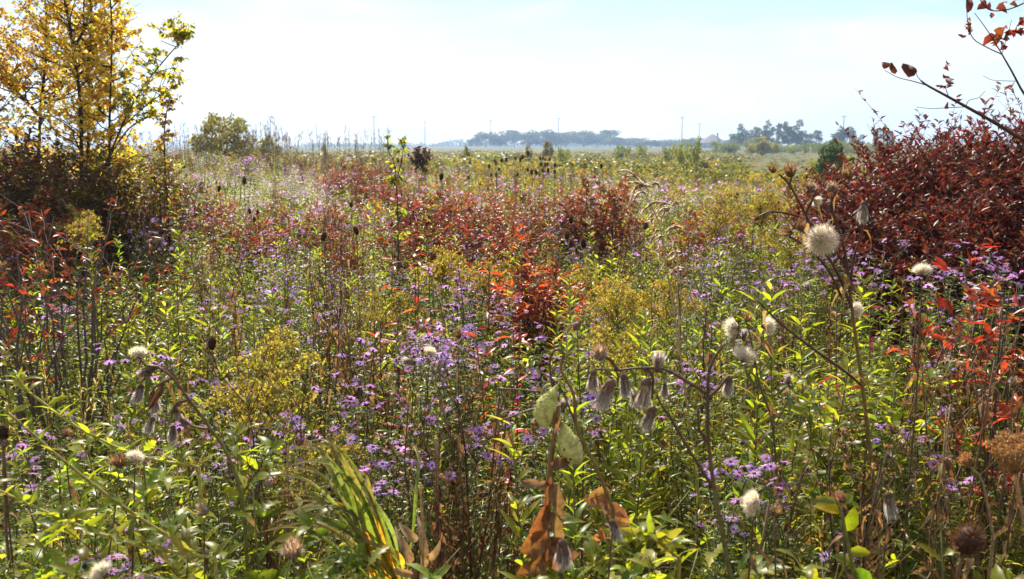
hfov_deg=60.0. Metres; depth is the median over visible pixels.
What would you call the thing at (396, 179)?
sapling
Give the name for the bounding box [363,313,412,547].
red leaved weed
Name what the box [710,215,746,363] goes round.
meadow aster
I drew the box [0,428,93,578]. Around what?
aster
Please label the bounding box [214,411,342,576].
aster
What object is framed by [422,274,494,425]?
aster
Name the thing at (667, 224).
meadow aster
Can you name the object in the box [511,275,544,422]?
meadow aster
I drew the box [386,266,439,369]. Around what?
meadow aster
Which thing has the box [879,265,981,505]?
aster
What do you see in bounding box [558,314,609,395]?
aster
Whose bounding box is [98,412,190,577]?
aster
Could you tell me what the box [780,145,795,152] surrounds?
yellow green bush
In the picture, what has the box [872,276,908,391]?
leafy goldenrod
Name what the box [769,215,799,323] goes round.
meadow aster
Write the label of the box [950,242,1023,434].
aster
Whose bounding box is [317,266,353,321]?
meadow aster
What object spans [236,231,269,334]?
meadow aster
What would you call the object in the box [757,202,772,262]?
broadleaf weed
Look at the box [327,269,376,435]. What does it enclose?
meadow aster
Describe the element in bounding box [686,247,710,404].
leafy goldenrod
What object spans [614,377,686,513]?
broadleaf weed
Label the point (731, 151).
yellow green bush
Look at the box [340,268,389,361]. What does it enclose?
meadow aster
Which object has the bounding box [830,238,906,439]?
aster
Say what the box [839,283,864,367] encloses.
aster
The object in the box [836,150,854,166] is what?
yellow green bush
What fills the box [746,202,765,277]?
dried stalk
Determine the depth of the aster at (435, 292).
4.07 m
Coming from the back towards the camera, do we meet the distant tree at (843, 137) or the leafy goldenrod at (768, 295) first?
the distant tree at (843, 137)
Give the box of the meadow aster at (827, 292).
[816,242,848,351]
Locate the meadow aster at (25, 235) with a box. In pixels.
[13,219,44,328]
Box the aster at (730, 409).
[718,336,780,486]
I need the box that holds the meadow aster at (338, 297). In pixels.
[312,271,370,351]
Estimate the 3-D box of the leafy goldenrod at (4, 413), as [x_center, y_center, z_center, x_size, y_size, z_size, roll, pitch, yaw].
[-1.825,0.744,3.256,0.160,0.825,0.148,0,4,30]
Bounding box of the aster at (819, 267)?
[787,259,836,460]
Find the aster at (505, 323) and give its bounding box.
[444,307,528,506]
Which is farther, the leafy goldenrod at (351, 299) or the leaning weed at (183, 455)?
the leafy goldenrod at (351, 299)
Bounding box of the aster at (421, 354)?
[405,333,434,441]
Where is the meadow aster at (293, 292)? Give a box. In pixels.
[254,268,296,427]
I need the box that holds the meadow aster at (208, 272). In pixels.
[198,247,231,323]
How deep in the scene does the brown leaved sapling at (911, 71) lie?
2.04 m
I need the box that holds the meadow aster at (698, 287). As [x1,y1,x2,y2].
[675,253,720,419]
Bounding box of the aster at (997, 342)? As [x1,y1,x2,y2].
[904,267,1023,526]
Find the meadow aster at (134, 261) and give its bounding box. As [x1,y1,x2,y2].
[119,236,166,343]
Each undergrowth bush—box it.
[0,86,77,315]
[0,121,94,323]
[0,125,182,314]
[0,127,149,317]
[30,151,179,322]
[59,152,164,310]
[84,142,208,321]
[129,153,207,284]
[154,164,211,281]
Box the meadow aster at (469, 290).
[449,283,499,449]
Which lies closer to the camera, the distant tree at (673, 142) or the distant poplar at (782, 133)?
the distant poplar at (782, 133)
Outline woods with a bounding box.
[0,138,1020,146]
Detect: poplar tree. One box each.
[0,0,42,200]
[0,0,126,230]
[0,0,150,251]
[71,0,143,239]
[76,11,195,273]
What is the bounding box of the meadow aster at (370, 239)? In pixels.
[359,210,387,291]
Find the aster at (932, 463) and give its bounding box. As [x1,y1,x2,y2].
[872,406,972,578]
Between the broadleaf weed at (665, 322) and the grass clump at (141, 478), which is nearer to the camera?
the grass clump at (141, 478)
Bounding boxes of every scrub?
[0,148,960,187]
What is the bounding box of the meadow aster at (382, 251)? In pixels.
[366,222,390,291]
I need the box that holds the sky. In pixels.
[0,0,1023,144]
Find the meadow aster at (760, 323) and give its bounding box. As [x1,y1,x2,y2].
[746,287,792,411]
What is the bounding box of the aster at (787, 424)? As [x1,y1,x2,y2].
[752,364,829,529]
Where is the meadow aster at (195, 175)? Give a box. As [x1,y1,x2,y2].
[178,162,226,277]
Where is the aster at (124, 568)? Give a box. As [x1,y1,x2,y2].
[89,523,229,578]
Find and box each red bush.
[0,178,112,359]
[0,200,76,361]
[149,178,193,273]
[161,197,217,249]
[191,186,247,277]
[202,206,272,307]
[221,201,292,303]
[262,197,329,294]
[294,202,357,280]
[299,218,378,325]
[313,163,349,212]
[325,154,375,218]
[347,158,400,225]
[359,169,411,249]
[373,192,463,323]
[385,189,461,286]
[405,197,505,314]
[412,174,486,293]
[414,179,507,300]
[431,241,565,403]
[440,214,532,324]
[449,192,531,297]
[467,232,607,442]
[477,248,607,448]
[478,176,548,263]
[479,201,564,287]
[512,182,573,276]
[537,188,616,294]
[553,157,640,278]
[569,177,660,304]
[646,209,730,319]
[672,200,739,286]
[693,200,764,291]
[761,186,814,257]
[771,130,968,341]
[777,188,819,277]
[791,82,1021,362]
[793,111,1010,357]
[793,168,882,291]
[812,84,1023,284]
[815,156,976,412]
[815,164,904,307]
[817,132,1023,366]
[825,94,1023,323]
[836,181,1005,431]
[843,159,1023,421]
[869,108,1023,399]
[878,150,1023,414]
[887,243,1023,571]
[895,170,1023,402]
[902,81,1023,228]
[924,294,1023,578]
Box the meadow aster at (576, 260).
[560,240,588,305]
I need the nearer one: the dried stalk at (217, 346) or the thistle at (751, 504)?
the thistle at (751, 504)
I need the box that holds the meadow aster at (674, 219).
[669,207,692,290]
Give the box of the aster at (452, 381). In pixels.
[406,324,480,558]
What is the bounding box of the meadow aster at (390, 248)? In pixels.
[382,224,397,308]
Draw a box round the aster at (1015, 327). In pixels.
[989,294,1023,469]
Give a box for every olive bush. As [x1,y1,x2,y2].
[186,112,259,162]
[252,136,290,159]
[321,146,331,159]
[460,144,469,159]
[525,144,534,158]
[542,140,553,156]
[746,136,781,155]
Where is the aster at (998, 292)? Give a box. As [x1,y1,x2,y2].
[936,252,1012,475]
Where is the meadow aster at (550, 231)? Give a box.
[533,214,561,292]
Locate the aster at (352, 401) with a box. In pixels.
[280,391,410,577]
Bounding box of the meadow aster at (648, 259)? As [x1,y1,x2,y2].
[630,236,673,307]
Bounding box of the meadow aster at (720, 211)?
[700,196,736,265]
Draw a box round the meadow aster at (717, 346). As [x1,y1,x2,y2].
[701,298,740,442]
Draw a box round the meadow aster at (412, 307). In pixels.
[397,281,427,356]
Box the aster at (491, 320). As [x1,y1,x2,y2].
[454,291,521,449]
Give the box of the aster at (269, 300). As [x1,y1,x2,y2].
[255,285,302,518]
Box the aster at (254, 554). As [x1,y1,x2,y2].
[192,432,355,577]
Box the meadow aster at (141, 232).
[122,212,168,350]
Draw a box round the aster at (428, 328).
[395,315,459,502]
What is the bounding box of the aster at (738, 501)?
[701,439,809,578]
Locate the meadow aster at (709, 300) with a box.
[685,268,734,393]
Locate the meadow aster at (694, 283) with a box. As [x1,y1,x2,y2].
[663,281,709,403]
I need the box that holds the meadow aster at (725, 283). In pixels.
[690,238,739,395]
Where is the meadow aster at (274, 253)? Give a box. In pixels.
[254,244,289,314]
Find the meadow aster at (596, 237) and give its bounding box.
[583,206,615,277]
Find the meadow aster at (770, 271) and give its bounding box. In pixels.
[736,267,796,430]
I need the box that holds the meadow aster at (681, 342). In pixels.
[653,295,696,416]
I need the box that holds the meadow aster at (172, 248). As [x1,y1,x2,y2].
[158,222,203,346]
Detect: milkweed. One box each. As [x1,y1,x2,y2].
[392,482,440,577]
[515,383,583,577]
[582,487,629,547]
[803,493,871,578]
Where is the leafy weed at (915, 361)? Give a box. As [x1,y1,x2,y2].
[878,308,983,578]
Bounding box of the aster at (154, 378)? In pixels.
[82,343,185,563]
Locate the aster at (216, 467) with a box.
[155,409,235,577]
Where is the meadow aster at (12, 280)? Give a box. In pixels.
[0,243,45,361]
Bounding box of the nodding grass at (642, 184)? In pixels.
[615,168,698,569]
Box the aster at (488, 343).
[423,315,494,574]
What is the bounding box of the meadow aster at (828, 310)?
[814,258,848,377]
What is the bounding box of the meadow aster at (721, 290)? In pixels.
[698,258,746,358]
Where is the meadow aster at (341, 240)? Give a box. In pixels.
[331,217,354,273]
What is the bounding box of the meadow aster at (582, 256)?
[552,233,591,339]
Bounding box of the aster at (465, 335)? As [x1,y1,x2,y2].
[409,302,506,578]
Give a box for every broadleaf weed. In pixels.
[0,301,43,398]
[0,389,26,456]
[0,407,193,578]
[0,418,64,572]
[0,482,210,578]
[0,500,167,578]
[4,330,93,542]
[9,546,151,578]
[15,321,105,452]
[16,271,59,395]
[22,277,47,341]
[45,415,288,578]
[51,294,117,389]
[52,247,89,315]
[55,293,116,441]
[55,397,116,506]
[57,428,138,559]
[61,366,164,550]
[78,453,177,577]
[80,312,169,462]
[87,273,141,360]
[99,321,173,445]
[112,373,200,512]
[116,284,171,385]
[135,274,188,351]
[142,520,243,578]
[149,296,193,425]
[152,280,236,422]
[153,299,206,432]
[157,489,374,578]
[162,464,252,578]
[172,266,202,335]
[172,327,211,462]
[175,235,210,312]
[182,346,254,458]
[190,376,279,504]
[194,482,254,573]
[205,289,244,372]
[211,324,244,382]
[214,232,252,308]
[229,229,275,306]
[246,288,305,365]
[251,253,289,331]
[251,416,353,578]
[268,246,298,307]
[293,361,338,476]
[303,256,331,330]
[305,325,362,432]
[306,250,352,342]
[307,503,397,574]
[307,565,343,578]
[322,537,459,578]
[348,299,414,457]
[353,328,392,406]
[356,322,407,480]
[360,233,405,330]
[373,305,411,383]
[376,234,393,295]
[382,258,413,297]
[397,264,430,340]
[402,249,426,320]
[402,269,443,361]
[409,345,448,472]
[414,284,441,334]
[417,381,460,471]
[425,281,456,345]
[452,343,500,446]
[452,385,507,534]
[459,311,527,390]
[465,514,525,578]
[477,327,550,526]
[488,391,579,530]
[500,245,539,284]
[517,509,604,578]
[517,565,552,578]
[524,415,605,578]
[528,237,563,282]
[531,540,790,578]
[547,228,577,288]
[549,490,698,578]
[557,335,603,470]
[562,303,600,381]
[563,249,576,304]
[567,364,644,515]
[571,262,603,334]
[577,286,623,345]
[586,378,697,574]
[598,281,655,384]
[598,307,635,385]
[600,515,726,578]
[601,321,648,441]
[614,274,648,331]
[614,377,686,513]
[619,306,670,399]
[623,248,654,295]
[626,312,674,396]
[634,289,688,354]
[635,348,695,449]
[647,234,687,301]
[654,533,736,578]
[661,415,761,578]
[667,555,751,578]
[670,396,805,576]
[680,230,705,286]
[682,251,726,342]
[699,247,731,313]
[700,442,801,577]
[702,211,742,267]
[722,333,789,448]
[735,488,851,578]
[743,228,772,284]
[746,549,930,578]
[753,202,785,278]
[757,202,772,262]
[757,385,811,512]
[758,314,799,430]
[760,548,838,578]
[763,352,960,578]
[764,236,810,357]
[764,548,804,577]
[768,221,798,291]
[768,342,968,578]
[781,218,805,288]
[793,357,888,486]
[796,342,859,481]
[802,256,833,329]
[810,351,932,531]
[813,369,904,486]
[814,277,877,402]
[834,280,873,351]
[834,351,929,455]
[836,410,997,577]
[844,527,923,578]
[857,328,928,443]
[872,497,958,578]
[873,332,945,452]
[875,390,942,567]
[875,427,1004,577]
[895,367,1010,563]
[898,475,998,578]
[916,524,1023,578]
[952,413,1023,576]
[954,489,1023,578]
[957,551,1020,578]
[960,378,1023,544]
[964,402,1015,516]
[982,347,1023,430]
[984,514,1023,578]
[993,366,1019,434]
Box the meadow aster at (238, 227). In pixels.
[213,205,255,309]
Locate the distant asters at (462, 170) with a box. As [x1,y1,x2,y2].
[8,147,845,296]
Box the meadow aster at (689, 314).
[675,270,715,367]
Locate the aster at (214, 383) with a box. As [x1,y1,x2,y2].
[188,351,277,571]
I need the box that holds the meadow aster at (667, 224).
[658,205,675,280]
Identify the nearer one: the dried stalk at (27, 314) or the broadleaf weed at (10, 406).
the broadleaf weed at (10, 406)
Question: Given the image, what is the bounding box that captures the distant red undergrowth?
[15,158,850,276]
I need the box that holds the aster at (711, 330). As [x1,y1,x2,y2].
[648,289,732,524]
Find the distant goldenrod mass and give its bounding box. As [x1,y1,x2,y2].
[0,152,851,257]
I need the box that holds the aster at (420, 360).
[393,345,511,578]
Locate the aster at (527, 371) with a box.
[512,351,569,524]
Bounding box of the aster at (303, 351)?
[284,319,319,419]
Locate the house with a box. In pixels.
[700,133,725,147]
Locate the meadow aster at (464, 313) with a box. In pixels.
[441,279,487,441]
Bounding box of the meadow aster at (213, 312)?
[189,289,236,405]
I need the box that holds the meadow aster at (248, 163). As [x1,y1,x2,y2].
[217,150,257,233]
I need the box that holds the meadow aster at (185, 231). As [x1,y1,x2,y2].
[162,202,198,285]
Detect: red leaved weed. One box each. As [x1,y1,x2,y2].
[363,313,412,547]
[381,235,430,483]
[419,261,503,493]
[464,322,536,576]
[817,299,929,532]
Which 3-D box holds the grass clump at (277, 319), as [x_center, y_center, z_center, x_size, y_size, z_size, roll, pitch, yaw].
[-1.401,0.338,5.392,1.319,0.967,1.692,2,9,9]
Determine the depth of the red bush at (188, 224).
9.04 m
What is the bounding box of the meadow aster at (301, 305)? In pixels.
[290,279,312,384]
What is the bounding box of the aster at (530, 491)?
[518,356,601,571]
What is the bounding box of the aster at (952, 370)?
[911,355,991,533]
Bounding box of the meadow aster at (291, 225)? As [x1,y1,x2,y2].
[278,217,313,302]
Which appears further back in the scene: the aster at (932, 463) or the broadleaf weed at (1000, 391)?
the broadleaf weed at (1000, 391)
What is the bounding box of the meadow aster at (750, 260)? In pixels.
[745,241,780,350]
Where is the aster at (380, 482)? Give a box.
[322,430,454,578]
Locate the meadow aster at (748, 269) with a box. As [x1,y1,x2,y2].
[730,229,767,321]
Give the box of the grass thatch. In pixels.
[0,294,1020,577]
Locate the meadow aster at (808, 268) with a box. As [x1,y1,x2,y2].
[793,245,848,396]
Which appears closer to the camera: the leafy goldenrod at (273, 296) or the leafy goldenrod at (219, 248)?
the leafy goldenrod at (273, 296)
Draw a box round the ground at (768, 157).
[0,145,1023,578]
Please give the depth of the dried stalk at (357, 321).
5.03 m
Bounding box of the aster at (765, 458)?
[685,454,857,578]
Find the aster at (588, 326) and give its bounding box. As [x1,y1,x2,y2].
[570,292,609,466]
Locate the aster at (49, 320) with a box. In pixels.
[48,307,95,436]
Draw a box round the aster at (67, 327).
[23,303,79,457]
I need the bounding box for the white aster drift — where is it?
[0,149,798,288]
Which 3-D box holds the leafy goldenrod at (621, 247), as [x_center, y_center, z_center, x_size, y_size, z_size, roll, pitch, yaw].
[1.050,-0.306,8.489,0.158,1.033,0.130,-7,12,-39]
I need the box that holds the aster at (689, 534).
[654,362,746,578]
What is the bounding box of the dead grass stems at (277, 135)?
[120,116,391,202]
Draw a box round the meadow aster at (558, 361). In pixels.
[527,317,580,385]
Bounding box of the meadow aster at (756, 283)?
[728,273,792,442]
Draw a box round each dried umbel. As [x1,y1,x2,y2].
[955,451,994,578]
[982,429,1023,529]
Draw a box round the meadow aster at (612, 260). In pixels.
[596,246,626,291]
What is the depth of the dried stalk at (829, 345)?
4.40 m
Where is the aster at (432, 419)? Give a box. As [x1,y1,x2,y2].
[329,383,460,577]
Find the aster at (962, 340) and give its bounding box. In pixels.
[933,313,992,410]
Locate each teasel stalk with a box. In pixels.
[0,422,11,577]
[207,335,221,542]
[217,184,225,291]
[320,231,331,436]
[352,225,362,421]
[439,173,444,247]
[950,520,987,578]
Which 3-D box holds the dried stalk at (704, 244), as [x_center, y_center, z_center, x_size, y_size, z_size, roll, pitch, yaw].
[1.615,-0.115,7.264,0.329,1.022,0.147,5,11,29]
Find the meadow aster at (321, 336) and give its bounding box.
[310,298,340,403]
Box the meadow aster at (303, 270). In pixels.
[297,255,315,322]
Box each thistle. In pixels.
[0,438,19,567]
[60,428,82,578]
[88,560,111,578]
[104,448,126,567]
[125,448,147,578]
[129,346,257,578]
[191,500,208,578]
[279,533,306,578]
[400,356,424,528]
[410,345,438,558]
[451,328,464,575]
[497,348,614,571]
[553,539,574,578]
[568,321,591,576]
[585,341,733,578]
[607,519,623,578]
[720,311,796,552]
[736,489,770,578]
[750,159,882,578]
[767,503,786,578]
[828,489,852,578]
[868,423,900,578]
[877,491,899,578]
[900,263,931,578]
[917,344,933,578]
[990,375,1019,567]
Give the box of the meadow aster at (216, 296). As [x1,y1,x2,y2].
[205,276,231,354]
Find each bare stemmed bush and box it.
[0,186,213,512]
[0,237,101,567]
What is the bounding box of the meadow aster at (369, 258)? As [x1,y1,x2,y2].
[361,238,376,290]
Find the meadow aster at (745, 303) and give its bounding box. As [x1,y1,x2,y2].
[718,269,766,378]
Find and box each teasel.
[57,198,77,380]
[124,205,151,356]
[145,235,168,371]
[242,176,247,275]
[246,207,262,313]
[297,219,317,267]
[349,201,354,292]
[397,150,409,185]
[467,161,470,201]
[488,158,502,233]
[490,162,499,187]
[513,156,518,200]
[530,156,547,214]
[540,156,549,185]
[562,215,587,311]
[618,222,648,391]
[725,192,751,320]
[905,323,918,427]
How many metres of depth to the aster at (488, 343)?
2.73 m
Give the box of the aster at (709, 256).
[689,206,727,342]
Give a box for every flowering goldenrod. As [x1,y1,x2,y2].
[49,204,100,382]
[55,214,110,405]
[194,378,291,576]
[213,324,328,566]
[214,368,313,576]
[273,428,377,565]
[351,290,419,520]
[415,245,475,407]
[416,254,466,471]
[447,250,524,420]
[562,262,624,476]
[574,322,651,578]
[580,275,667,512]
[603,281,671,504]
[622,276,714,502]
[694,205,745,383]
[699,191,749,360]
[734,194,775,363]
[738,193,786,322]
[751,189,795,333]
[754,233,788,307]
[769,167,805,303]
[773,248,810,332]
[788,223,824,365]
[800,187,841,336]
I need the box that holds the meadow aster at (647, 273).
[621,240,671,360]
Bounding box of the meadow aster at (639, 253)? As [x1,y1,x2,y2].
[627,233,644,286]
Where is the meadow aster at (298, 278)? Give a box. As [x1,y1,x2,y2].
[279,245,312,374]
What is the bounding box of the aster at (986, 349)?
[971,294,1020,468]
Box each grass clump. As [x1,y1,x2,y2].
[0,321,161,541]
[0,343,292,575]
[0,362,281,572]
[0,371,394,578]
[1,426,198,553]
[4,276,234,439]
[4,374,238,577]
[4,433,247,572]
[6,363,274,577]
[42,229,147,337]
[58,303,358,536]
[104,271,357,461]
[151,247,259,362]
[229,270,347,396]
[237,279,489,457]
[240,223,316,315]
[276,379,586,578]
[298,220,389,317]
[328,323,632,575]
[335,335,664,578]
[335,367,703,578]
[341,374,696,578]
[351,247,453,379]
[353,264,448,417]
[464,350,811,578]
[475,337,808,578]
[517,247,681,377]
[522,359,946,578]
[527,327,933,576]
[532,326,822,541]
[607,304,792,481]
[611,228,739,316]
[621,239,699,343]
[625,232,731,348]
[627,199,678,291]
[693,266,904,439]
[704,211,809,311]
[705,214,814,322]
[718,318,1022,567]
[723,209,834,326]
[729,226,765,298]
[731,208,814,307]
[772,308,1009,521]
[801,371,1023,578]
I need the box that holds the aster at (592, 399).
[497,370,606,578]
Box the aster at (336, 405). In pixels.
[311,337,411,576]
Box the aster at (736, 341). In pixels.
[709,323,763,489]
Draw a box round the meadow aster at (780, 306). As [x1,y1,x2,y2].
[743,273,799,393]
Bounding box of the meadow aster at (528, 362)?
[496,311,538,452]
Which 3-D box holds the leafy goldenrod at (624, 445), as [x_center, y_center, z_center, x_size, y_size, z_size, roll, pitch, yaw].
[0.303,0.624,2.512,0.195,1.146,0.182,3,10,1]
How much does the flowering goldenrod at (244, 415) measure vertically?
1.024 m
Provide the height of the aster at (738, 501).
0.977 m
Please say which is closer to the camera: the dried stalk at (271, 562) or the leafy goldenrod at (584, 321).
the dried stalk at (271, 562)
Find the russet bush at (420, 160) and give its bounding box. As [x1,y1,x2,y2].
[407,145,433,180]
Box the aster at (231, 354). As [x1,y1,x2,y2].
[223,324,261,449]
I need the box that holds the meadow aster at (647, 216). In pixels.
[630,189,669,292]
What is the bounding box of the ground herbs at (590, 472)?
[0,220,1023,578]
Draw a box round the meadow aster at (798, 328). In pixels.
[783,283,830,371]
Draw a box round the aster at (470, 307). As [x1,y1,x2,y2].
[426,263,495,472]
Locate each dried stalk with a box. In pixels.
[0,223,16,400]
[0,272,19,400]
[7,261,47,389]
[38,308,61,391]
[51,321,77,460]
[81,231,122,372]
[87,305,126,451]
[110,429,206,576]
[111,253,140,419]
[134,198,171,315]
[153,251,229,494]
[153,258,172,393]
[164,255,193,374]
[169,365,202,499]
[179,243,215,380]
[181,213,196,310]
[184,322,251,553]
[187,232,209,326]
[192,298,236,461]
[199,234,253,447]
[201,336,336,572]
[205,216,222,300]
[205,243,232,362]
[210,265,244,383]
[228,250,245,355]
[236,284,289,455]
[245,408,323,576]
[249,274,292,462]
[258,205,277,267]
[264,307,338,562]
[266,345,327,542]
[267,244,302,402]
[281,510,346,577]
[289,260,359,577]
[295,215,329,374]
[301,241,357,428]
[310,287,362,520]
[311,200,334,279]
[313,210,368,410]
[313,277,372,456]
[314,206,348,280]
[320,305,357,443]
[321,320,394,539]
[330,309,367,442]
[341,308,411,546]
[343,225,360,308]
[344,290,367,360]
[346,307,394,486]
[347,270,401,456]
[348,374,480,578]
[349,251,366,340]
[356,269,373,352]
[363,393,408,513]
[365,293,418,501]
[370,222,405,336]
[386,232,410,333]
[391,287,407,383]
[391,391,499,578]
[399,381,476,578]
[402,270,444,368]
[407,366,487,547]
[422,353,522,578]
[435,231,477,313]
[469,357,535,578]
[487,469,533,578]
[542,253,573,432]
[549,226,567,280]
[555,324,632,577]
[560,554,587,578]
[582,225,606,282]
[601,179,634,285]
[601,238,611,285]
[609,308,637,473]
[613,245,630,286]
[614,261,668,440]
[619,257,648,324]
[620,210,645,288]
[623,231,656,322]
[634,259,731,528]
[655,259,729,578]
[680,194,701,249]
[681,226,699,341]
[684,218,695,278]
[689,190,710,260]
[693,214,725,282]
[716,411,850,578]
[732,197,748,301]
[740,251,796,467]
[741,223,773,340]
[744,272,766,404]
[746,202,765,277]
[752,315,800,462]
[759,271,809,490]
[766,279,795,430]
[789,233,812,342]
[789,392,920,578]
[800,412,877,578]
[816,237,853,394]
[828,340,895,462]
[828,426,919,578]
[835,398,900,567]
[882,392,919,487]
[896,350,979,578]
[913,245,974,443]
[919,334,1023,578]
[939,319,1023,552]
[942,307,1023,578]
[998,330,1023,564]
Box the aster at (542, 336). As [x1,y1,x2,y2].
[475,322,592,556]
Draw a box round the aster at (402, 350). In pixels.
[381,331,480,515]
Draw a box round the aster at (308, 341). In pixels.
[284,300,346,470]
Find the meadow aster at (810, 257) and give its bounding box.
[795,242,857,391]
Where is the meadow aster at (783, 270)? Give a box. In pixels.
[750,265,793,366]
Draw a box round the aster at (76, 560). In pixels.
[67,527,162,578]
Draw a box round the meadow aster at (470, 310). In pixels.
[436,272,516,389]
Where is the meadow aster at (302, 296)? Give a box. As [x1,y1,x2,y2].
[276,270,305,371]
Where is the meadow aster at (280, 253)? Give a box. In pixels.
[258,230,295,315]
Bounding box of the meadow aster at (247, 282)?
[232,255,256,330]
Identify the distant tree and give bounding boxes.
[467,138,483,147]
[472,131,499,145]
[493,134,509,147]
[498,130,522,147]
[517,132,542,146]
[523,129,562,147]
[544,132,570,147]
[556,132,583,147]
[570,129,603,147]
[583,133,609,147]
[598,129,620,147]
[600,137,627,146]
[620,137,649,147]
[631,140,668,147]
[661,140,682,147]
[675,137,703,145]
[835,126,856,144]
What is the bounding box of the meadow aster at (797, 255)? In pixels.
[779,217,818,339]
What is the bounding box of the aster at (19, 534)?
[0,411,73,575]
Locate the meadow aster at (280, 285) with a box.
[261,267,301,358]
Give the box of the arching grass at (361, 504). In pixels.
[255,434,419,578]
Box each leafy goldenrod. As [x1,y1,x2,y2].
[0,292,63,507]
[0,341,29,565]
[0,400,45,553]
[3,289,41,386]
[5,208,21,305]
[21,258,51,413]
[31,255,73,409]
[33,240,59,358]
[72,284,88,380]
[82,222,107,322]
[85,215,110,338]
[86,226,114,415]
[108,291,149,475]
[111,235,127,331]
[115,266,143,468]
[118,320,146,431]
[125,291,165,443]
[130,273,166,508]
[152,301,198,539]
[164,277,185,440]
[168,202,186,286]
[169,209,198,377]
[186,201,205,304]
[186,278,223,498]
[202,264,235,490]
[204,318,235,517]
[214,217,222,293]
[215,223,229,317]
[221,197,228,268]
[231,420,257,554]
[232,202,243,273]
[233,250,247,361]
[238,302,286,568]
[246,283,276,404]
[249,327,263,380]
[251,305,285,488]
[256,273,301,498]
[261,253,282,380]
[261,319,290,568]
[270,203,286,286]
[274,235,292,359]
[281,323,340,573]
[281,346,300,496]
[284,201,293,282]
[293,299,306,410]
[294,192,306,286]
[294,357,337,563]
[297,241,317,352]
[299,252,314,347]
[301,244,321,340]
[304,219,314,311]
[310,222,330,362]
[332,270,360,482]
[342,191,352,253]
[350,202,358,279]
[353,245,363,328]
[362,290,405,515]
[367,230,381,330]
[376,202,386,322]
[381,259,390,335]
[381,323,446,547]
[410,316,434,429]
[412,207,428,318]
[420,231,441,347]
[422,396,457,578]
[425,189,441,322]
[441,269,455,376]
[447,222,469,311]
[481,228,495,306]
[484,414,548,578]
[498,283,522,420]
[502,204,522,280]
[503,244,513,278]
[510,234,522,289]
[513,241,546,398]
[534,206,556,278]
[535,319,582,572]
[539,287,565,459]
[539,337,559,472]
[541,320,580,479]
[550,315,591,527]
[554,276,590,525]
[557,395,602,578]
[559,290,576,425]
[575,290,587,382]
[582,219,604,332]
[585,312,652,578]
[585,344,621,577]
[593,255,635,436]
[603,239,621,412]
[603,276,623,463]
[613,327,668,575]
[614,488,649,578]
[616,310,672,576]
[617,208,626,273]
[627,251,636,341]
[627,309,673,556]
[629,345,678,556]
[633,266,678,524]
[637,200,648,286]
[637,212,648,288]
[638,262,650,343]
[643,228,676,353]
[656,322,669,460]
[673,195,686,289]
[673,299,709,480]
[680,439,714,574]
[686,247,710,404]
[689,512,715,578]
[699,300,733,541]
[700,196,709,270]
[704,292,740,414]
[718,273,786,570]
[721,287,743,447]
[721,347,754,535]
[725,290,791,578]
[741,282,803,578]
[748,223,761,298]
[767,271,825,578]
[774,349,809,486]
[787,291,813,402]
[793,274,875,577]
[805,348,826,562]
[814,352,841,573]
[817,397,854,573]
[822,257,833,350]
[824,271,850,417]
[850,334,868,457]
[852,282,885,460]
[867,278,901,441]
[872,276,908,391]
[879,355,902,475]
[890,256,919,386]
[899,272,913,405]
[903,284,940,399]
[907,275,932,396]
[913,281,938,410]
[950,282,982,440]
[957,282,989,470]
[974,329,1010,510]
[1013,335,1023,568]
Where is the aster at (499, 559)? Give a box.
[445,402,572,578]
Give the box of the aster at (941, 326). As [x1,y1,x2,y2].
[919,295,965,424]
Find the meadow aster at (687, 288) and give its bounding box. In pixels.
[682,239,716,371]
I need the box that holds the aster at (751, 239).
[701,216,757,340]
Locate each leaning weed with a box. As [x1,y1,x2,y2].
[0,402,249,578]
[0,478,233,578]
[2,368,221,571]
[583,510,701,578]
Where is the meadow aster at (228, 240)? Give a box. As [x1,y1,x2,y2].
[209,214,242,280]
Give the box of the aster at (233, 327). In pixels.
[196,295,256,472]
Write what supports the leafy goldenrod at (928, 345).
on the ground at (768, 157)
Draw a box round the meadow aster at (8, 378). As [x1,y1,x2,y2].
[0,326,34,462]
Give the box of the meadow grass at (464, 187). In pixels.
[44,152,1003,289]
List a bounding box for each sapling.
[145,86,184,280]
[380,135,410,316]
[882,0,1023,141]
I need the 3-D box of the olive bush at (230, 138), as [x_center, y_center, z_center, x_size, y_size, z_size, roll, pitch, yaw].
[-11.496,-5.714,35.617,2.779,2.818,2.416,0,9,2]
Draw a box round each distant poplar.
[729,133,741,145]
[734,123,748,148]
[741,133,758,145]
[749,127,760,137]
[755,127,768,140]
[760,120,775,142]
[771,124,781,144]
[775,121,788,149]
[781,126,793,144]
[784,119,804,144]
[797,130,809,145]
[804,133,814,144]
[810,130,822,147]
[857,134,865,146]
[874,128,884,144]
[885,130,894,148]
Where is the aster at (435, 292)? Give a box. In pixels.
[410,257,499,452]
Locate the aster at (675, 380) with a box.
[643,353,696,504]
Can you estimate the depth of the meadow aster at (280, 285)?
5.73 m
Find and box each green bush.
[557,145,570,160]
[613,144,631,158]
[635,143,647,158]
[661,145,673,161]
[669,139,687,163]
[684,135,702,163]
[709,140,721,152]
[717,144,730,153]
[722,142,738,151]
[727,143,736,152]
[732,140,740,150]
[742,141,754,152]
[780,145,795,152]
[785,144,797,153]
[802,141,809,153]
[802,143,814,152]
[808,152,824,183]
[814,138,845,182]
[814,143,827,153]
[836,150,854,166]
[839,141,852,153]
[849,140,857,152]
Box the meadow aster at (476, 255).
[462,234,495,325]
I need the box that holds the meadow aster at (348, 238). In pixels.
[334,218,363,273]
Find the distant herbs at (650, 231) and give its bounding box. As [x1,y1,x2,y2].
[0,146,872,290]
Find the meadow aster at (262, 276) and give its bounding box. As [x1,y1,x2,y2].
[237,250,299,351]

